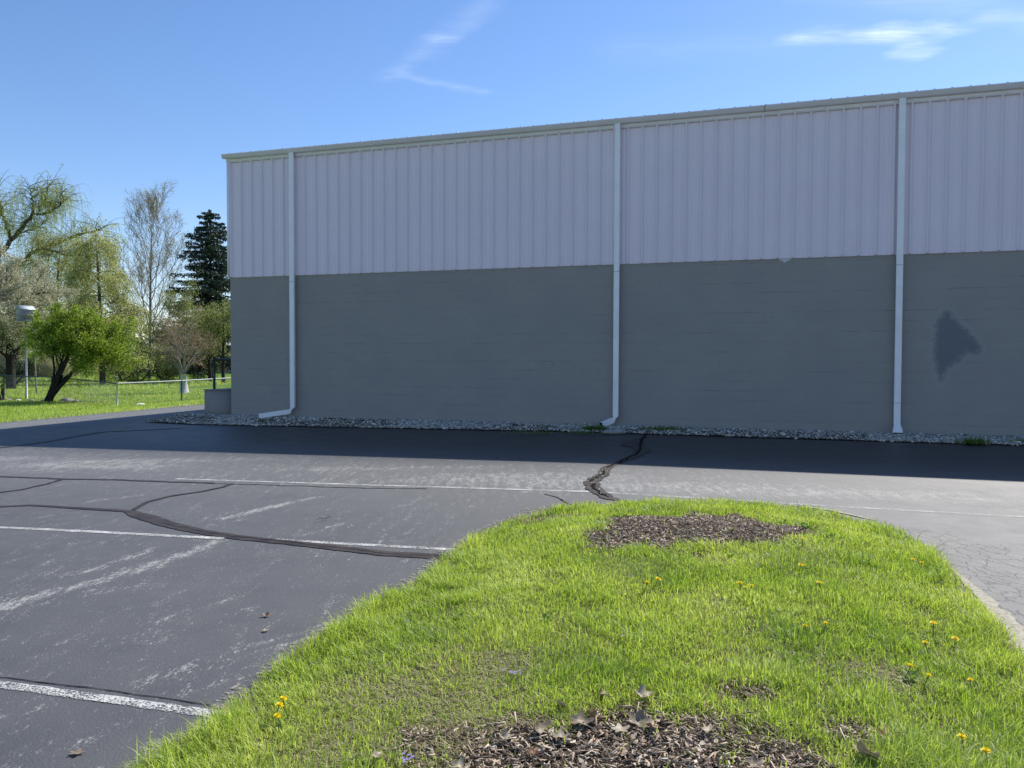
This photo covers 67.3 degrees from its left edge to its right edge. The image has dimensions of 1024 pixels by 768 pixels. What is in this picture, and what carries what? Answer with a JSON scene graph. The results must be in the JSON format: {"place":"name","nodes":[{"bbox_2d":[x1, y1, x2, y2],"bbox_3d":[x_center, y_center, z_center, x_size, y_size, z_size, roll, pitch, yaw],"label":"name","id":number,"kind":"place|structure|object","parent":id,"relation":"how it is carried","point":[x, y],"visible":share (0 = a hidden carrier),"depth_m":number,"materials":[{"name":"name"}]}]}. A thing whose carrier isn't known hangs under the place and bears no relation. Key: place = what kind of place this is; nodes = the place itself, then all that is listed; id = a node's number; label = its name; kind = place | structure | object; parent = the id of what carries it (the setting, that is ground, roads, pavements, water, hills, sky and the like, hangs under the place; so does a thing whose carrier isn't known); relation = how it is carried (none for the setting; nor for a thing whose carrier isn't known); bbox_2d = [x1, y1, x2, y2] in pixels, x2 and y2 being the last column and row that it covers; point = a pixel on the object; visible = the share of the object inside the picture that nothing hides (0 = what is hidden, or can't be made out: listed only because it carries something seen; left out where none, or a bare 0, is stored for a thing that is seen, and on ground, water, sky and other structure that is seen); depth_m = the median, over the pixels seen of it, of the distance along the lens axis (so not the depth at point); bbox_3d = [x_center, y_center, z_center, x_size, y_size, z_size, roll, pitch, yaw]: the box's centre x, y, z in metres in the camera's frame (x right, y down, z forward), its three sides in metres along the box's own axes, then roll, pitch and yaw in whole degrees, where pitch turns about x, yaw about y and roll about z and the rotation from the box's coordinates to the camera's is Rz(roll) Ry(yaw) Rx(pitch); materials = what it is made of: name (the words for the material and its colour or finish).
{"place":"outdoors","nodes":[
{"label":"outdoors","id":0,"kind":"place"},
{"bbox_2d":[0,368,230,422],"bbox_3d":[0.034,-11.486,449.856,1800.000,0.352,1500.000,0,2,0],"label":"ground","id":1,"kind":"structure","parent":0,"point":[218,376],"depth_m":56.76,"materials":[{"name":"green plant"}]},
{"bbox_2d":[0,355,41,384],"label":"bush","id":2,"kind":"object","parent":1,"relation":"on","point":[18,372],"visible":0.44,"depth_m":52.30,"materials":[{"name":"green plant"}]},
{"bbox_2d":[13,305,35,398],"bbox_3d":[-21.800,-1.345,34.495,0.680,4.333,0.680,1,2,32],"label":"lamp post","id":3,"kind":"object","parent":1,"relation":"on","point":[22,311],"depth_m":34.35,"materials":[{"name":"metal"}]},
{"bbox_2d":[0,268,53,358],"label":"blossom tree","id":4,"kind":"object","parent":1,"relation":"on","point":[3,336],"visible":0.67,"depth_m":44.09,"materials":[{"name":"beige plant"}]},
{"bbox_2d":[18,328,43,393],"bbox_3d":[-24.860,-1.230,40.001,1.258,3.568,1.287,0,2,0],"label":"sapling","id":5,"kind":"object","parent":1,"relation":"on","point":[32,358],"visible":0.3,"depth_m":39.94,"materials":[{"name":"green plant"}]},
{"bbox_2d":[0,236,79,389],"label":"blossom tree","id":6,"kind":"object","parent":1,"relation":"on","point":[49,289],"visible":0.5,"depth_m":45.82,"materials":[{"name":"beige plant"}]},
{"bbox_2d":[0,342,79,376],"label":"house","id":7,"kind":"structure","parent":1,"relation":"on","point":[46,368],"depth_m":80.71,"materials":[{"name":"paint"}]},
{"bbox_2d":[0,374,115,404],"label":"chain link fence","id":8,"kind":"object","parent":1,"relation":"on","point":[4,376],"visible":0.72,"depth_m":32.50,"materials":[{"name":"grey metal"}]},
{"bbox_2d":[0,217,121,377],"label":"willow tree","id":9,"kind":"object","parent":1,"relation":"on","point":[29,374],"visible":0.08,"depth_m":74.43,"materials":[{"name":"green plant"}]},
{"bbox_2d":[2,226,120,377],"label":"weeping tree","id":10,"kind":"object","parent":1,"relation":"on","point":[40,253],"visible":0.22,"depth_m":62.27,"materials":[{"name":"green plant"}]},
{"bbox_2d":[0,164,128,278],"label":"willow tree","id":11,"kind":"object","parent":1,"relation":"on","point":[50,204],"visible":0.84,"depth_m":61.81,"materials":[{"name":"green plant"}]},
{"bbox_2d":[43,220,170,384],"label":"weeping tree","id":12,"kind":"object","parent":1,"relation":"on","point":[82,271],"visible":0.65,"depth_m":54.71,"materials":[{"name":"green plant"}]},
{"bbox_2d":[95,362,148,380],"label":"bush","id":13,"kind":"object","parent":1,"relation":"on","point":[118,374],"visible":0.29,"depth_m":61.98,"materials":[{"name":"green plant"}]},
{"bbox_2d":[15,294,230,374],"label":"tree belt","id":14,"kind":"object","parent":1,"relation":"on","point":[158,346],"visible":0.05,"depth_m":99.64,"materials":[{"name":"green plant"}]},
{"bbox_2d":[93,341,182,372],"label":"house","id":15,"kind":"structure","parent":1,"relation":"on","point":[145,359],"depth_m":113.64,"materials":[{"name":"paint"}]},
{"bbox_2d":[108,353,168,382],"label":"bush","id":16,"kind":"object","parent":1,"relation":"on","point":[144,377],"visible":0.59,"depth_m":58.03,"materials":[{"name":"green plant"}]},
{"bbox_2d":[96,177,192,378],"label":"maple tree","id":17,"kind":"object","parent":1,"relation":"on","point":[141,275],"visible":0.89,"depth_m":71.53,"materials":[{"name":"grey plant"}]},
{"bbox_2d":[148,359,181,382],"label":"bush","id":18,"kind":"object","parent":1,"relation":"on","point":[169,375],"visible":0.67,"depth_m":59.90,"materials":[{"name":"green plant"}]},
{"bbox_2d":[116,376,230,404],"bbox_3d":[-13.939,0.166,37.584,0.734,1.380,15.621,0,2,8],"label":"chain link fence","id":19,"kind":"object","parent":1,"relation":"on","point":[124,383],"visible":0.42,"depth_m":32.33,"materials":[{"name":"metal"}]},
{"bbox_2d":[147,276,206,382],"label":"tree","id":20,"kind":"object","parent":1,"relation":"on","point":[178,306],"visible":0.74,"depth_m":57.75,"materials":[{"name":"green plant"}]},
{"bbox_2d":[147,305,222,393],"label":"redbud tree","id":21,"kind":"object","parent":1,"relation":"on","point":[183,370],"visible":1,"depth_m":40.89,"materials":[{"name":"brown plant"}]},
{"bbox_2d":[150,209,230,377],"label":"spruce tree","id":22,"kind":"object","parent":1,"relation":"on","point":[213,250],"visible":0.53,"depth_m":68.78,"materials":[{"name":"green plant"}]},
{"bbox_2d":[181,355,221,380],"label":"bush","id":23,"kind":"object","parent":1,"relation":"on","point":[197,370],"visible":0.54,"depth_m":66.08,"materials":[{"name":"green plant"}]},
{"bbox_2d":[185,342,230,373],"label":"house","id":24,"kind":"structure","parent":1,"relation":"on","point":[226,372],"depth_m":107.50,"materials":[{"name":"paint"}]},
{"bbox_2d":[188,303,230,381],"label":"orchard tree","id":25,"kind":"object","parent":1,"relation":"on","point":[208,358],"visible":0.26,"depth_m":61.57,"materials":[{"name":"green plant"}]},
{"bbox_2d":[193,296,230,383],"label":"orchard tree","id":26,"kind":"object","parent":1,"relation":"on","point":[211,317],"visible":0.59,"depth_m":59.58,"materials":[{"name":"green plant"}]},
{"bbox_2d":[203,388,230,414],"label":"dock wall","id":27,"kind":"structure","parent":1,"relation":"on","point":[217,401],"depth_m":19.95,"materials":[{"name":"concrete"}]},
{"bbox_2d":[213,357,230,388],"bbox_3d":[-7.079,-0.318,21.355,0.765,0.840,2.772,1,2,17],"label":"pipe railing","id":28,"kind":"object","parent":27,"relation":"on","point":[214,373],"visible":0.42,"depth_m":20.14,"materials":[{"name":"black metal"}]},
{"bbox_2d":[221,81,1023,436],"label":"warehouse","id":29,"kind":"structure","parent":1,"relation":"on","point":[851,263],"depth_m":16.40,"materials":[{"name":"white"}]},
{"bbox_2d":[0,404,1023,767],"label":"asphalt","id":30,"kind":"structure","parent":0,"point":[162,618],"depth_m":7.12,"materials":[{"name":"grey asphalt"}]},
{"bbox_2d":[2,479,62,491],"bbox_3d":[-5.665,1.203,9.027,0.216,0.004,1.187,1,2,13],"label":"crack sealant","id":31,"kind":"object","parent":30,"relation":"on","point":[34,486],"visible":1,"depth_m":9.06,"materials":[{"name":"black asphalt"}]},
{"bbox_2d":[69,748,84,753],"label":"dry leaf","id":32,"kind":"object","parent":30,"relation":"on","point":[77,751],"visible":1,"depth_m":2.81,"materials":[{"name":"beige plant"}]},
{"bbox_2d":[0,428,176,447],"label":"crack sealant","id":33,"kind":"object","parent":30,"relation":"on","point":[76,436],"visible":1,"depth_m":15.23,"materials":[{"name":"black asphalt"}]},
{"bbox_2d":[0,476,214,482],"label":"crack sealant","id":34,"kind":"object","parent":30,"relation":"on","point":[113,479],"visible":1,"depth_m":9.53,"materials":[{"name":"black asphalt"}]},
{"bbox_2d":[0,677,220,706],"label":"crack","id":35,"kind":"object","parent":30,"relation":"on","point":[104,689],"visible":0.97,"depth_m":3.37,"materials":[{"name":"black asphalt"}]},
{"bbox_2d":[0,681,223,715],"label":"painted line","id":36,"kind":"object","parent":30,"relation":"on","point":[113,697],"visible":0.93,"depth_m":3.27,"materials":[{"name":"paint"}]},
{"bbox_2d":[0,526,223,538],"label":"painted line","id":37,"kind":"object","parent":30,"relation":"on","point":[118,533],"visible":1,"depth_m":6.52,"materials":[{"name":"paint"}]},
{"bbox_2d":[131,483,233,509],"bbox_3d":[-3.580,1.204,8.352,0.237,0.006,1.670,1,2,15],"label":"crack sealant","id":38,"kind":"object","parent":30,"relation":"on","point":[140,505],"visible":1,"depth_m":8.26,"materials":[{"name":"black asphalt"}]},
{"bbox_2d":[0,504,448,558],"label":"crack sealant","id":39,"kind":"object","parent":30,"relation":"on","point":[154,519],"visible":1,"depth_m":6.29,"materials":[{"name":"black asphalt"}]},
{"bbox_2d":[161,522,443,556],"bbox_3d":[-1.852,1.250,6.182,2.972,0.032,0.150,1,2,26],"label":"crack","id":40,"kind":"object","parent":30,"relation":"on","point":[304,543],"visible":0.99,"depth_m":6.00,"materials":[{"name":"black asphalt"}]},
{"bbox_2d":[207,483,426,488],"bbox_3d":[-2.298,1.181,8.881,2.722,0.032,0.098,1,2,11],"label":"crack","id":41,"kind":"object","parent":30,"relation":"on","point":[318,486],"visible":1,"depth_m":8.87,"materials":[{"name":"black"}]},
{"bbox_2d":[282,539,460,550],"bbox_3d":[-1.223,1.254,6.026,1.775,0.021,0.075,1,2,14],"label":"painted line","id":42,"kind":"object","parent":30,"relation":"on","point":[378,545],"visible":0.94,"depth_m":5.97,"materials":[{"name":"paint"}]},
{"bbox_2d":[177,478,588,491],"bbox_3d":[-1.660,1.173,8.948,5.174,0.061,0.089,1,2,13],"label":"painted line","id":43,"kind":"object","parent":30,"relation":"on","point":[399,485],"visible":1,"depth_m":8.88,"materials":[{"name":"paint"}]},
{"bbox_2d":[502,430,560,433],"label":"weed clump","id":44,"kind":"object","parent":30,"relation":"on","point":[534,431],"visible":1,"depth_m":14.93,"materials":[{"name":"green plant"}]},
{"bbox_2d":[566,430,600,433],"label":"weed clump","id":45,"kind":"object","parent":30,"relation":"on","point":[578,431],"visible":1,"depth_m":14.98,"materials":[{"name":"green plant"}]},
{"bbox_2d":[144,413,1023,445],"bbox_3d":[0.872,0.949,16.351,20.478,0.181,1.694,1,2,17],"label":"gravel","id":46,"kind":"structure","parent":30,"relation":"on","point":[563,427],"depth_m":16.28,"materials":[{"name":"grey gravel"}]},
{"bbox_2d":[196,413,206,417],"bbox_3d":[-7.838,0.801,19.422,0.222,0.156,0.255,0,2,0],"label":"field stone","id":47,"kind":"object","parent":46,"relation":"on","point":[200,415],"visible":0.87,"depth_m":19.34,"materials":[{"name":"grey stone"}]},
{"bbox_2d":[570,424,607,429],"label":"weed clump","id":48,"kind":"object","parent":46,"relation":"on","point":[593,427],"visible":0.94,"depth_m":15.68,"materials":[{"name":"green plant"}]},
{"bbox_2d":[602,429,625,434],"bbox_3d":[2.001,0.933,15.036,0.579,0.116,0.242,-1,2,-29],"label":"flat stone","id":49,"kind":"object","parent":46,"relation":"on","point":[613,431],"visible":0.99,"depth_m":14.94,"materials":[{"name":"grey stone"}]},
{"bbox_2d":[640,425,690,430],"bbox_3d":[3.107,0.883,15.772,1.112,0.116,0.531,0,2,0],"label":"weed clump","id":50,"kind":"object","parent":46,"relation":"on","point":[665,427],"visible":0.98,"depth_m":15.74,"materials":[{"name":"green plant"}]},
{"bbox_2d":[955,437,991,444],"bbox_3d":[7.907,0.956,13.249,0.643,0.145,0.439,1,2,23],"label":"weed clump","id":51,"kind":"object","parent":46,"relation":"on","point":[970,441],"visible":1,"depth_m":13.21,"materials":[{"name":"green plant"}]},
{"bbox_2d":[166,507,1023,767],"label":"soil island","id":52,"kind":"structure","parent":30,"relation":"on","point":[535,764],"depth_m":3.05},
{"bbox_2d":[273,712,281,726],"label":"dandelion","id":53,"kind":"object","parent":52,"relation":"on","point":[276,715],"visible":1,"depth_m":2.84,"materials":[{"name":"yellow plant"}]},
{"bbox_2d":[272,702,283,721],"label":"dandelion","id":54,"kind":"object","parent":52,"relation":"on","point":[279,704],"visible":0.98,"depth_m":2.94,"materials":[{"name":"yellow plant"}]},
{"bbox_2d":[279,695,286,711],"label":"dandelion","id":55,"kind":"object","parent":52,"relation":"on","point":[283,697],"visible":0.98,"depth_m":3.01,"materials":[{"name":"yellow plant"}]},
{"bbox_2d":[401,752,414,767],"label":"purple flower","id":56,"kind":"object","parent":52,"relation":"on","point":[404,759],"visible":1,"depth_m":2.47,"materials":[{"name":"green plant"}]},
{"bbox_2d":[498,729,512,738],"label":"dry leaf","id":57,"kind":"object","parent":52,"relation":"on","point":[504,735],"visible":1,"depth_m":2.63,"materials":[{"name":"beige plant"}]},
{"bbox_2d":[115,495,1023,767],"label":"grass","id":58,"kind":"structure","parent":52,"relation":"on","point":[915,745],"depth_m":3.58,"materials":[{"name":"green plant"}]},
{"bbox_2d":[371,749,382,757],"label":"dry leaf","id":59,"kind":"object","parent":58,"relation":"on","point":[376,754],"visible":1,"depth_m":2.52,"materials":[{"name":"beige plant"}]},
{"bbox_2d":[558,699,567,706],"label":"dry leaf","id":60,"kind":"object","parent":58,"relation":"on","point":[561,704],"visible":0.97,"depth_m":2.86,"materials":[{"name":"plant"}]},
{"bbox_2d":[599,685,609,695],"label":"dry leaf","id":61,"kind":"object","parent":58,"relation":"on","point":[601,691],"visible":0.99,"depth_m":2.96,"materials":[{"name":"beige plant"}]},
{"bbox_2d":[635,684,653,696],"bbox_3d":[0.508,1.177,2.944,0.081,0.036,0.061,0,2,0],"label":"dry leaf","id":62,"kind":"object","parent":58,"relation":"on","point":[641,691],"visible":1,"depth_m":2.96,"materials":[{"name":"beige plant"}]},
{"bbox_2d":[877,723,900,739],"bbox_3d":[1.306,1.204,2.644,0.103,0.044,0.064,-1,2,-35],"label":"dry leaf","id":63,"kind":"object","parent":58,"relation":"on","point":[881,732],"visible":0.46,"depth_m":2.65,"materials":[{"name":"brown plant"}]},
{"bbox_2d":[570,710,594,725],"bbox_3d":[0.250,1.190,2.735,0.090,0.037,0.061,0,2,0],"label":"dry leaf","id":64,"kind":"object","parent":52,"relation":"on","point":[579,718],"visible":1,"depth_m":2.74,"materials":[{"name":"beige plant"}]},
{"bbox_2d":[200,503,1023,767],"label":"thatch","id":65,"kind":"object","parent":52,"relation":"on","point":[431,728],"visible":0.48,"depth_m":3.02,"materials":[{"name":"brown plant"}]},
{"bbox_2d":[286,504,1004,767],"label":"bark mulch","id":66,"kind":"object","parent":52,"relation":"on","point":[746,525],"visible":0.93,"depth_m":2.67,"materials":[{"name":"brown wood"}]},
{"bbox_2d":[452,757,470,767],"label":"dry leaf","id":67,"kind":"object","parent":66,"relation":"on","point":[459,763],"visible":0.98,"depth_m":2.45,"materials":[{"name":"beige plant"}]},
{"bbox_2d":[529,746,539,754],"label":"dry leaf","id":68,"kind":"object","parent":66,"relation":"on","point":[532,751],"visible":1,"depth_m":2.53,"materials":[{"name":"brown plant"}]},
{"bbox_2d":[534,714,550,733],"bbox_3d":[0.117,1.190,2.689,0.056,0.066,0.103,1,2,24],"label":"dry leaf","id":69,"kind":"object","parent":66,"relation":"on","point":[539,727],"visible":0.99,"depth_m":2.69,"materials":[{"name":"beige plant"}]},
{"bbox_2d":[552,729,569,737],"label":"dry leaf","id":70,"kind":"object","parent":66,"relation":"on","point":[556,734],"visible":1,"depth_m":2.63,"materials":[{"name":"beige plant"}]},
{"bbox_2d":[587,705,600,718],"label":"dry leaf","id":71,"kind":"object","parent":66,"relation":"on","point":[592,713],"visible":0.89,"depth_m":2.77,"materials":[{"name":"brown plant"}]},
{"bbox_2d":[611,723,629,732],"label":"dry leaf","id":72,"kind":"object","parent":66,"relation":"on","point":[618,728],"visible":1,"depth_m":2.68,"materials":[{"name":"beige plant"}]},
{"bbox_2d":[628,709,654,726],"bbox_3d":[0.464,1.193,2.741,0.102,0.042,0.064,0,2,0],"label":"dry leaf","id":73,"kind":"object","parent":66,"relation":"on","point":[637,717],"visible":0.97,"depth_m":2.75,"materials":[{"name":"beige plant"}]},
{"bbox_2d":[649,721,658,727],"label":"dry leaf","id":74,"kind":"object","parent":66,"relation":"on","point":[652,723],"visible":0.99,"depth_m":2.72,"materials":[{"name":"beige plant"}]},
{"bbox_2d":[702,723,712,731],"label":"dry leaf","id":75,"kind":"object","parent":66,"relation":"on","point":[707,728],"visible":1,"depth_m":2.68,"materials":[{"name":"beige plant"}]},
{"bbox_2d":[272,505,1022,765],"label":"broadleaf weeds","id":76,"kind":"object","parent":52,"relation":"on","point":[914,673],"visible":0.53,"depth_m":3.94,"materials":[{"name":"green plant"}]},
{"bbox_2d":[746,754,764,767],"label":"dry leaf","id":77,"kind":"object","parent":52,"relation":"on","point":[753,762],"visible":1,"depth_m":2.44,"materials":[{"name":"beige plant"}]},
{"bbox_2d":[853,740,886,759],"bbox_3d":[1.169,1.190,2.512,0.074,0.064,0.121,-1,2,-32],"label":"dry leaf","id":78,"kind":"object","parent":52,"relation":"on","point":[862,748],"visible":0.92,"depth_m":2.50,"materials":[{"name":"brown plant"}]},
{"bbox_2d":[923,673,930,689],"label":"dandelion","id":79,"kind":"object","parent":52,"relation":"on","point":[928,674],"visible":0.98,"depth_m":3.14,"materials":[{"name":"yellow plant"}]},
{"bbox_2d":[930,620,936,634],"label":"dandelion","id":80,"kind":"object","parent":52,"relation":"on","point":[932,622],"visible":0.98,"depth_m":3.84,"materials":[{"name":"yellow plant"}]},
{"bbox_2d":[956,733,966,750],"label":"dandelion","id":81,"kind":"object","parent":52,"relation":"on","point":[963,736],"visible":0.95,"depth_m":2.62,"materials":[{"name":"yellow plant"}]},
{"bbox_2d":[980,747,990,761],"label":"dandelion","id":82,"kind":"object","parent":52,"relation":"on","point":[986,750],"visible":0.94,"depth_m":2.52,"materials":[{"name":"yellow plant"}]},
{"bbox_2d":[583,436,650,500],"bbox_3d":[1.669,1.082,11.214,0.614,0.002,7.025,1,2,13],"label":"crack sealant","id":83,"kind":"object","parent":30,"relation":"on","point":[632,444],"visible":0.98,"depth_m":9.93,"materials":[{"name":"black asphalt"}]},
{"bbox_2d":[590,434,645,495],"bbox_3d":[1.786,1.056,11.892,0.362,0.001,7.952,1,2,14],"label":"crack","id":84,"kind":"object","parent":30,"relation":"on","point":[594,483],"visible":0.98,"depth_m":9.98,"materials":[{"name":"black asphalt"}]},
{"bbox_2d":[607,492,1015,516],"bbox_3d":[2.931,1.193,7.625,4.040,0.001,0.113,1,2,19],"label":"painted line","id":85,"kind":"object","parent":30,"relation":"on","point":[826,505],"visible":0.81,"depth_m":7.47,"materials":[{"name":"paint"}]},
{"bbox_2d":[790,504,874,519],"bbox_3d":[3.033,1.200,7.267,0.114,0.001,0.890,-1,2,-34],"label":"concrete edge","id":86,"kind":"object","parent":30,"relation":"on","point":[839,512],"visible":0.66,"depth_m":7.20,"materials":[{"name":"grey concrete"}]},
{"bbox_2d":[947,564,1023,658],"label":"concrete edge","id":87,"kind":"object","parent":30,"relation":"on","point":[1008,617],"visible":0.45,"depth_m":4.29,"materials":[{"name":"grey concrete"}]},
{"bbox_2d":[0,0,1023,337],"label":"sky","id":88,"kind":"structure","parent":0,"point":[126,95],"materials":[{"name":"blue"}]},
{"label":"planting bed","id":89,"kind":"structure","parent":0,"visible":0},
{"bbox_2d":[0,383,4,400],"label":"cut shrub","id":90,"kind":"object","parent":89,"relation":"on","point":[2,393],"visible":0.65,"depth_m":33.17,"materials":[{"name":"green plant"}]},
{"bbox_2d":[60,397,72,401],"bbox_3d":[-18.930,0.731,32.737,0.508,0.327,0.438,0,2,0],"label":"garden stone","id":91,"kind":"object","parent":89,"relation":"on","point":[65,399],"visible":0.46,"depth_m":32.57,"materials":[{"name":"grey stone"}]},
{"bbox_2d":[17,300,153,401],"bbox_3d":[-18.170,-1.308,32.508,4.850,4.528,4.694,0,2,0],"label":"tree","id":92,"kind":"object","parent":89,"relation":"on","point":[88,336],"visible":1,"depth_m":31.70,"materials":[{"name":"green plant"}]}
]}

